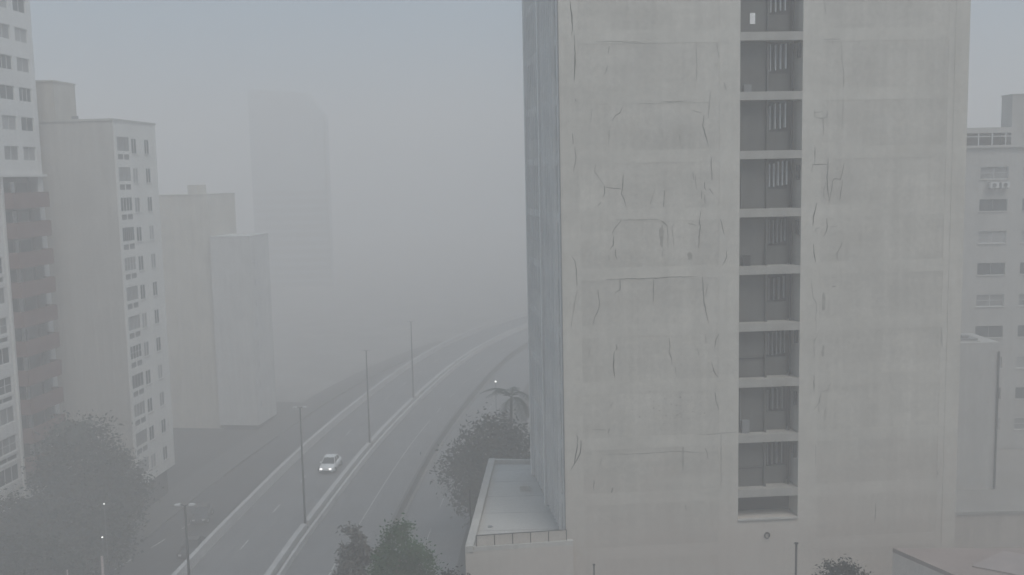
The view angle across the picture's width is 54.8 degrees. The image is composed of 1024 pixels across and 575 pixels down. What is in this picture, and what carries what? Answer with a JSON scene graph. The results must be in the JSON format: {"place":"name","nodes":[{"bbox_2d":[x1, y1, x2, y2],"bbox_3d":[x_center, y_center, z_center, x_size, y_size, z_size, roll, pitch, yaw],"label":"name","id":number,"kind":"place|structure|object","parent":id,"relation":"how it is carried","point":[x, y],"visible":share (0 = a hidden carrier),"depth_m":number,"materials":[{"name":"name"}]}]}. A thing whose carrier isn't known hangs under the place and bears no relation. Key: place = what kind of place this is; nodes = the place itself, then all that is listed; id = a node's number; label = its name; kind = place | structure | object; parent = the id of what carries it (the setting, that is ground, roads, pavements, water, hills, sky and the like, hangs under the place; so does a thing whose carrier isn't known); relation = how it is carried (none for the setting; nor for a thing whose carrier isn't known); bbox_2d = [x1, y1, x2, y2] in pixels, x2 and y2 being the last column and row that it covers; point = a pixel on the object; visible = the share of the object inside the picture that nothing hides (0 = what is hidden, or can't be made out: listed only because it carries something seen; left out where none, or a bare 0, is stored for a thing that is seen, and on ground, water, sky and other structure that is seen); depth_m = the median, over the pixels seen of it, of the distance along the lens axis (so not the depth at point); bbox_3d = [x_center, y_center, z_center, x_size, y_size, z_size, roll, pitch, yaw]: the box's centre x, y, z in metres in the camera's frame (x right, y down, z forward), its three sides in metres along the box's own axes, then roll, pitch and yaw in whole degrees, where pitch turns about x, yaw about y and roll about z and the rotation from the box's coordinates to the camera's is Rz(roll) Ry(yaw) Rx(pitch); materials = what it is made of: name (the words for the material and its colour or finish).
{"place":"outdoors","nodes":[
{"label":"outdoors","id":0,"kind":"place"},
{"bbox_2d":[0,0,67,523],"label":"apartment building","id":1,"kind":"structure","parent":0,"point":[31,393],"depth_m":93.55,"materials":[{"name":"white concrete"}]},
{"bbox_2d":[0,287,4,304],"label":"window","id":2,"kind":"structure","parent":1,"relation":"in","point":[2,294],"depth_m":90.79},
{"bbox_2d":[0,317,7,334],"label":"window","id":3,"kind":"structure","parent":1,"relation":"in","point":[3,321],"depth_m":90.90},
{"bbox_2d":[0,23,8,38],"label":"window","id":4,"kind":"structure","parent":1,"relation":"in","point":[4,29],"depth_m":91.59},
{"bbox_2d":[0,347,9,365],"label":"window","id":5,"kind":"structure","parent":1,"relation":"in","point":[4,352],"depth_m":91.01,"materials":[{"name":"grey glass"}]},
{"bbox_2d":[0,54,11,69],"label":"window","id":6,"kind":"structure","parent":1,"relation":"in","point":[5,60],"depth_m":91.70,"materials":[{"name":"grey glass"}]},
{"bbox_2d":[0,376,11,395],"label":"window","id":7,"kind":"structure","parent":1,"relation":"in","point":[5,383],"depth_m":91.10,"materials":[{"name":"grey glass"}]},
{"bbox_2d":[0,84,13,99],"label":"window","id":8,"kind":"structure","parent":1,"relation":"in","point":[6,91],"depth_m":91.79,"materials":[{"name":"grey glass"}]},
{"bbox_2d":[0,405,14,426],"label":"window","id":9,"kind":"structure","parent":1,"relation":"in","point":[7,414],"depth_m":91.24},
{"bbox_2d":[0,434,16,457],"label":"window","id":10,"kind":"structure","parent":1,"relation":"in","point":[8,445],"depth_m":91.39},
{"bbox_2d":[2,115,15,129],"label":"window","id":11,"kind":"structure","parent":1,"relation":"in","point":[8,122],"depth_m":92.06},
{"bbox_2d":[0,463,18,487],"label":"window","id":12,"kind":"structure","parent":1,"relation":"in","point":[10,474],"depth_m":91.54,"materials":[{"name":"grey glass"}]},
{"bbox_2d":[4,146,18,159],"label":"window","id":13,"kind":"structure","parent":1,"relation":"in","point":[11,152],"depth_m":92.46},
{"bbox_2d":[12,0,24,13],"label":"window","id":14,"kind":"structure","parent":1,"relation":"in","point":[18,5],"depth_m":93.90,"materials":[{"name":"grey glass"}]},
{"bbox_2d":[16,269,21,282],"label":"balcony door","id":15,"kind":"structure","parent":1,"relation":"in","point":[18,271],"depth_m":94.66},
{"bbox_2d":[14,27,26,42],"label":"window","id":16,"kind":"structure","parent":1,"relation":"in","point":[20,34],"depth_m":94.15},
{"bbox_2d":[16,57,28,72],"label":"window","id":17,"kind":"structure","parent":1,"relation":"in","point":[22,64],"depth_m":94.45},
{"bbox_2d":[19,87,30,101],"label":"window","id":18,"kind":"structure","parent":1,"relation":"in","point":[24,93],"depth_m":94.84,"materials":[{"name":"grey glass"}]},
{"bbox_2d":[21,117,33,131],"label":"window","id":19,"kind":"structure","parent":1,"relation":"in","point":[27,123],"depth_m":95.14,"materials":[{"name":"grey glass"}]},
{"bbox_2d":[23,147,35,160],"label":"window","id":20,"kind":"structure","parent":1,"relation":"in","point":[29,152],"depth_m":95.45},
{"bbox_2d":[159,185,236,428],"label":"apartment building","id":21,"kind":"structure","parent":0,"point":[194,218],"depth_m":140.13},
{"bbox_2d":[167,402,301,491],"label":"yard","id":22,"kind":"structure","parent":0,"point":[196,449],"depth_m":132.96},
{"bbox_2d":[0,481,79,570],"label":"broadleaf tree","id":23,"kind":"object","parent":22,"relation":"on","point":[22,513],"visible":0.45,"depth_m":85.63,"materials":[{"name":"green plant"}]},
{"bbox_2d":[35,80,174,517],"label":"apartment building","id":24,"kind":"structure","parent":22,"relation":"on","point":[102,211],"depth_m":101.25,"materials":[{"name":"beige concrete"}]},
{"bbox_2d":[117,137,128,150],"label":"window","id":25,"kind":"structure","parent":24,"relation":"in","point":[122,142],"depth_m":100.44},
{"bbox_2d":[119,167,130,180],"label":"window","id":26,"kind":"structure","parent":24,"relation":"in","point":[124,172],"depth_m":100.79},
{"bbox_2d":[121,197,132,211],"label":"window","id":27,"kind":"structure","parent":24,"relation":"in","point":[126,202],"depth_m":101.16,"materials":[{"name":"grey glass"}]},
{"bbox_2d":[122,227,134,241],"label":"window","id":28,"kind":"structure","parent":24,"relation":"in","point":[128,232],"depth_m":101.48,"materials":[{"name":"grey glass"}]},
{"bbox_2d":[124,256,135,271],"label":"window","id":29,"kind":"structure","parent":24,"relation":"in","point":[130,262],"depth_m":101.82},
{"bbox_2d":[126,285,137,300],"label":"window","id":30,"kind":"structure","parent":24,"relation":"in","point":[132,292],"depth_m":102.17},
{"bbox_2d":[131,138,136,153],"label":"window","id":31,"kind":"structure","parent":24,"relation":"in","point":[133,141],"depth_m":102.85,"materials":[{"name":"grey glass"}]},
{"bbox_2d":[128,314,139,330],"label":"window","id":32,"kind":"structure","parent":24,"relation":"in","point":[134,321],"depth_m":102.57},
{"bbox_2d":[130,343,141,359],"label":"window","id":33,"kind":"structure","parent":24,"relation":"in","point":[136,350],"depth_m":102.94,"materials":[{"name":"grey glass"}]},
{"bbox_2d":[133,168,139,183],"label":"window","id":34,"kind":"structure","parent":24,"relation":"in","point":[135,170],"depth_m":103.23,"materials":[{"name":"glass"}]},
{"bbox_2d":[132,372,143,388],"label":"window","id":35,"kind":"structure","parent":24,"relation":"in","point":[137,380],"depth_m":103.15,"materials":[{"name":"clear glass"}]},
{"bbox_2d":[135,197,141,212],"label":"window","id":36,"kind":"structure","parent":24,"relation":"in","point":[137,200],"depth_m":103.63,"materials":[{"name":"glass"}]},
{"bbox_2d":[136,227,143,242],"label":"window","id":37,"kind":"structure","parent":24,"relation":"in","point":[139,229],"depth_m":103.99,"materials":[{"name":"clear glass"}]},
{"bbox_2d":[134,400,145,417],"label":"window","id":38,"kind":"structure","parent":24,"relation":"in","point":[139,409],"depth_m":103.50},
{"bbox_2d":[138,255,144,271],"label":"window","id":39,"kind":"structure","parent":24,"relation":"in","point":[141,261],"depth_m":104.37,"materials":[{"name":"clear glass"}]},
{"bbox_2d":[136,428,146,446],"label":"window","id":40,"kind":"structure","parent":24,"relation":"in","point":[141,437],"depth_m":103.88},
{"bbox_2d":[140,284,146,300],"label":"window","id":41,"kind":"structure","parent":24,"relation":"in","point":[142,287],"depth_m":104.65,"materials":[{"name":"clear glass"}]},
{"bbox_2d":[138,457,148,474],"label":"window","id":42,"kind":"structure","parent":24,"relation":"in","point":[146,467],"depth_m":104.55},
{"bbox_2d":[142,313,147,328],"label":"window","id":43,"kind":"structure","parent":24,"relation":"in","point":[144,316],"depth_m":104.90,"materials":[{"name":"glass"}]},
{"bbox_2d":[144,139,150,154],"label":"window","id":44,"kind":"structure","parent":24,"relation":"in","point":[146,142],"depth_m":105.85,"materials":[{"name":"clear glass"}]},
{"bbox_2d":[144,341,150,357],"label":"window","id":45,"kind":"structure","parent":24,"relation":"in","point":[146,344],"depth_m":105.27,"materials":[{"name":"glass"}]},
{"bbox_2d":[146,168,150,183],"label":"window","id":46,"kind":"structure","parent":24,"relation":"in","point":[148,175],"depth_m":106.19,"materials":[{"name":"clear glass"}]},
{"bbox_2d":[146,369,151,385],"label":"window","id":47,"kind":"structure","parent":24,"relation":"in","point":[148,373],"depth_m":105.66,"materials":[{"name":"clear glass"}]},
{"bbox_2d":[147,197,153,211],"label":"window","id":48,"kind":"structure","parent":24,"relation":"in","point":[150,207],"depth_m":106.66,"materials":[{"name":"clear glass"}]},
{"bbox_2d":[147,397,153,413],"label":"window","id":49,"kind":"structure","parent":24,"relation":"in","point":[150,405],"depth_m":106.09,"materials":[{"name":"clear glass"}]},
{"bbox_2d":[149,225,155,240],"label":"window","id":50,"kind":"structure","parent":24,"relation":"in","point":[151,228],"depth_m":106.82,"materials":[{"name":"glass"}]},
{"bbox_2d":[149,425,155,441],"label":"window","id":51,"kind":"structure","parent":24,"relation":"in","point":[151,429],"depth_m":106.24,"materials":[{"name":"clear glass"}]},
{"bbox_2d":[151,253,156,268],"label":"window","id":52,"kind":"structure","parent":24,"relation":"in","point":[153,256],"depth_m":107.21,"materials":[{"name":"glass"}]},
{"bbox_2d":[151,452,157,469],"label":"window","id":53,"kind":"structure","parent":24,"relation":"in","point":[153,457],"depth_m":106.63,"materials":[{"name":"glass"}]},
{"bbox_2d":[153,281,158,296],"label":"window","id":54,"kind":"structure","parent":24,"relation":"in","point":[155,289],"depth_m":107.56,"materials":[{"name":"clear glass"}]},
{"bbox_2d":[154,309,159,324],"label":"window","id":55,"kind":"structure","parent":24,"relation":"in","point":[156,311],"depth_m":107.88,"materials":[{"name":"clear glass"}]},
{"bbox_2d":[156,336,162,352],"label":"window","id":56,"kind":"structure","parent":24,"relation":"in","point":[158,340],"depth_m":108.21,"materials":[{"name":"grey glass"}]},
{"bbox_2d":[158,364,163,379],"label":"window","id":57,"kind":"structure","parent":24,"relation":"in","point":[160,371],"depth_m":108.58,"materials":[{"name":"glass"}]},
{"bbox_2d":[160,391,165,407],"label":"window","id":58,"kind":"structure","parent":24,"relation":"in","point":[162,403],"depth_m":109.06,"materials":[{"name":"glass"}]},
{"bbox_2d":[161,418,167,434],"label":"window","id":59,"kind":"structure","parent":24,"relation":"in","point":[163,422],"depth_m":109.27,"materials":[{"name":"grey glass"}]},
{"bbox_2d":[163,445,168,461],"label":"window","id":60,"kind":"structure","parent":24,"relation":"in","point":[165,452],"depth_m":109.59,"materials":[{"name":"grey glass"}]},
{"bbox_2d":[209,233,276,428],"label":"apartment building","id":61,"kind":"structure","parent":0,"point":[241,287],"depth_m":139.38,"materials":[{"name":"grey concrete"}]},
{"bbox_2d":[106,356,416,574],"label":"street","id":62,"kind":"structure","parent":0,"point":[227,494],"depth_m":112.59,"materials":[{"name":"asphalt"}]},
{"bbox_2d":[14,494,148,574],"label":"broadleaf tree","id":63,"kind":"object","parent":62,"relation":"on","point":[89,525],"visible":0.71,"depth_m":84.65,"materials":[{"name":"green plant"}]},
{"bbox_2d":[103,503,109,574],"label":"street lamp","id":64,"kind":"object","parent":62,"relation":"on","point":[106,539],"visible":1,"depth_m":82.76,"materials":[{"name":"metal"}]},
{"bbox_2d":[176,535,205,558],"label":"car","id":65,"kind":"object","parent":62,"relation":"on","point":[195,542],"visible":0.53,"depth_m":93.14,"materials":[{"name":"paint"}]},
{"bbox_2d":[189,503,214,523],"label":"car","id":66,"kind":"object","parent":62,"relation":"on","point":[201,512],"visible":1,"depth_m":102.52,"materials":[{"name":"paint"}]},
{"bbox_2d":[84,341,444,574],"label":"pavement","id":67,"kind":"structure","parent":0,"point":[191,488],"depth_m":127.50,"materials":[{"name":"concrete"}]},
{"bbox_2d":[47,420,99,511],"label":"palm tree","id":68,"kind":"object","parent":67,"relation":"on","point":[80,430],"visible":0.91,"depth_m":89.68,"materials":[{"name":"green plant"}]},
{"bbox_2d":[15,409,163,543],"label":"broadleaf tree","id":69,"kind":"object","parent":67,"relation":"on","point":[105,480],"visible":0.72,"depth_m":90.28,"materials":[{"name":"green plant"}]},
{"bbox_2d":[190,316,527,574],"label":"elevated road","id":70,"kind":"structure","parent":0,"point":[255,537],"depth_m":100.98,"materials":[{"name":"asphalt"}]},
{"bbox_2d":[174,503,194,574],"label":"street lamp","id":71,"kind":"object","parent":70,"relation":"on","point":[186,535],"visible":1,"depth_m":58.91,"materials":[{"name":"metal"}]},
{"bbox_2d":[293,406,307,527],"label":"street lamp","id":72,"kind":"object","parent":70,"relation":"on","point":[304,504],"visible":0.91,"depth_m":85.20,"materials":[{"name":"metal"}]},
{"bbox_2d":[318,454,342,472],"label":"car","id":73,"kind":"object","parent":70,"relation":"on","point":[330,462],"visible":1,"depth_m":102.44,"materials":[{"name":"white paint"}]},
{"bbox_2d":[172,311,527,574],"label":"parapet wall","id":74,"kind":"structure","parent":70,"relation":"on","point":[211,540],"depth_m":106.76,"materials":[{"name":"concrete"}]},
{"bbox_2d":[361,349,370,442],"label":"street lamp","id":75,"kind":"object","parent":70,"relation":"on","point":[367,396],"visible":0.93,"depth_m":111.04,"materials":[{"name":"metal"}]},
{"bbox_2d":[264,323,527,574],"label":"median barrier","id":76,"kind":"object","parent":70,"relation":"on","point":[289,546],"visible":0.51,"depth_m":100.03,"materials":[{"name":"concrete"}]},
{"bbox_2d":[277,325,527,574],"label":"median barrier","id":77,"kind":"object","parent":70,"relation":"on","point":[317,521],"visible":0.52,"depth_m":104.89,"materials":[{"name":"concrete"}]},
{"bbox_2d":[406,321,414,397],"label":"street lamp","id":78,"kind":"object","parent":70,"relation":"on","point":[412,361],"visible":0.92,"depth_m":133.40,"materials":[{"name":"metal"}]},
{"bbox_2d":[367,341,527,574],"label":"parapet wall","id":79,"kind":"structure","parent":70,"relation":"on","point":[402,505],"depth_m":112.53,"materials":[{"name":"concrete"}]},
{"bbox_2d":[271,230,527,401],"bbox_3d":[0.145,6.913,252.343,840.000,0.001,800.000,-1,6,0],"label":"ground","id":80,"kind":"structure","parent":0,"point":[434,286],"depth_m":285.18,"materials":[{"name":"grey"}]},
{"bbox_2d":[247,89,333,287],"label":"office tower","id":81,"kind":"structure","parent":80,"relation":"on","point":[290,165],"depth_m":323.14,"materials":[{"name":"concrete"}]},
{"bbox_2d":[390,348,528,574],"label":"service road","id":82,"kind":"structure","parent":0,"point":[430,512],"depth_m":93.91,"materials":[{"name":"asphalt"}]},
{"bbox_2d":[331,521,377,574],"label":"broadleaf tree","id":83,"kind":"object","parent":82,"relation":"on","point":[354,554],"visible":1,"depth_m":47.79,"materials":[{"name":"green plant"}]},
{"bbox_2d":[391,347,527,542],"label":"kerb","id":84,"kind":"structure","parent":82,"relation":"on","point":[447,437],"depth_m":113.21,"materials":[{"name":"concrete"}]},
{"bbox_2d":[398,347,529,522],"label":"raised ground","id":85,"kind":"structure","parent":0,"point":[528,421],"depth_m":112.65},
{"bbox_2d":[480,386,529,449],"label":"palm tree","id":86,"kind":"object","parent":85,"relation":"on","point":[512,398],"visible":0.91,"depth_m":84.43,"materials":[{"name":"green plant"}]},
{"bbox_2d":[465,458,573,574],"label":"podium","id":87,"kind":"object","parent":85,"relation":"on","point":[514,529],"visible":0.91,"depth_m":53.22,"materials":[{"name":"concrete"}]},
{"bbox_2d":[794,542,798,574],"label":"metal post","id":88,"kind":"object","parent":85,"relation":"on","point":[796,543],"visible":1,"depth_m":49.83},
{"bbox_2d":[812,554,874,574],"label":"broadleaf tree","id":89,"kind":"object","parent":85,"relation":"on","point":[838,569],"visible":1,"depth_m":42.73,"materials":[{"name":"green plant"}]},
{"bbox_2d":[954,449,1023,547],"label":"annex","id":90,"kind":"object","parent":85,"relation":"on","point":[990,518],"depth_m":77.65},
{"bbox_2d":[956,333,999,489],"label":"service block","id":91,"kind":"structure","parent":90,"relation":"on","point":[978,408],"depth_m":81.78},
{"bbox_2d":[455,382,529,574],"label":"pavement","id":92,"kind":"structure","parent":0,"point":[461,561],"depth_m":118.83,"materials":[{"name":"concrete"}]},
{"bbox_2d":[363,513,444,574],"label":"broadleaf tree","id":93,"kind":"object","parent":92,"relation":"on","point":[387,560],"visible":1,"depth_m":47.34,"materials":[{"name":"green plant"}]},
{"bbox_2d":[435,563,470,574],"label":"broadleaf tree","id":94,"kind":"object","parent":92,"relation":"on","point":[448,571],"visible":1,"depth_m":47.07,"materials":[{"name":"green plant"}]},
{"bbox_2d":[420,402,530,534],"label":"broadleaf tree","id":95,"kind":"object","parent":92,"relation":"on","point":[471,459],"visible":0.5,"depth_m":81.27,"materials":[{"name":"green plant"}]},
{"bbox_2d":[30,0,1023,233],"label":"sky","id":96,"kind":"structure","parent":0,"point":[422,101],"materials":[{"name":"grey"}]},
{"bbox_2d":[522,0,970,574],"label":"tower block","id":97,"kind":"structure","parent":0,"point":[744,232],"depth_m":51.22,"materials":[{"name":"concrete"}]},
{"bbox_2d":[892,548,1023,574],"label":"building","id":98,"kind":"structure","parent":0,"point":[933,561],"depth_m":44.73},
{"bbox_2d":[972,551,1023,574],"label":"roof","id":99,"kind":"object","parent":98,"relation":"on","point":[1008,562],"visible":1,"depth_m":43.58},
{"bbox_2d":[961,94,1023,448],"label":"apartment building","id":100,"kind":"structure","parent":0,"point":[993,282],"depth_m":92.40,"materials":[{"name":"concrete"}]},
{"bbox_2d":[975,325,1002,338],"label":"window","id":101,"kind":"structure","parent":100,"relation":"in","point":[985,331],"depth_m":93.28,"materials":[{"name":"grey glass"}]},
{"bbox_2d":[976,263,1004,275],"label":"window","id":102,"kind":"structure","parent":100,"relation":"in","point":[983,269],"depth_m":92.62,"materials":[{"name":"grey glass"}]},
{"bbox_2d":[976,294,1004,307],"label":"window","id":103,"kind":"structure","parent":100,"relation":"in","point":[991,300],"depth_m":92.94,"materials":[{"name":"glass"}]},
{"bbox_2d":[978,231,1006,243],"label":"window","id":104,"kind":"structure","parent":100,"relation":"in","point":[984,237],"depth_m":92.28,"materials":[{"name":"glass"}]},
{"bbox_2d":[988,182,998,188],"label":"air conditioner","id":105,"kind":"object","parent":100,"relation":"attached to","point":[995,185],"visible":1,"depth_m":91.04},
{"bbox_2d":[979,199,1007,211],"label":"window","id":106,"kind":"structure","parent":100,"relation":"in","point":[986,205],"depth_m":91.95,"materials":[{"name":"grey glass"}]},
{"bbox_2d":[980,166,1008,179],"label":"window","id":107,"kind":"structure","parent":100,"relation":"in","point":[986,173],"depth_m":91.61,"materials":[{"name":"glass"}]},
{"bbox_2d":[999,182,1009,188],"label":"air conditioner","id":108,"kind":"object","parent":100,"relation":"attached to","point":[1002,185],"visible":1,"depth_m":91.04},
{"bbox_2d":[1014,418,1023,430],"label":"window","id":109,"kind":"structure","parent":100,"relation":"in","point":[1018,422],"depth_m":94.26,"materials":[{"name":"glass"}]},
{"bbox_2d":[1015,387,1023,399],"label":"window","id":110,"kind":"structure","parent":100,"relation":"in","point":[1019,392],"depth_m":93.94,"materials":[{"name":"grey glass"}]},
{"bbox_2d":[1016,356,1023,368],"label":"window","id":111,"kind":"structure","parent":100,"relation":"in","point":[1020,359],"depth_m":93.61,"materials":[{"name":"glass"}]},
{"bbox_2d":[1017,325,1023,337],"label":"window","id":112,"kind":"structure","parent":100,"relation":"in","point":[1020,327],"depth_m":93.28,"materials":[{"name":"grey glass"}]},
{"bbox_2d":[1018,294,1023,306],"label":"window","id":113,"kind":"structure","parent":100,"relation":"in","point":[1021,296],"depth_m":92.94,"materials":[{"name":"glass"}]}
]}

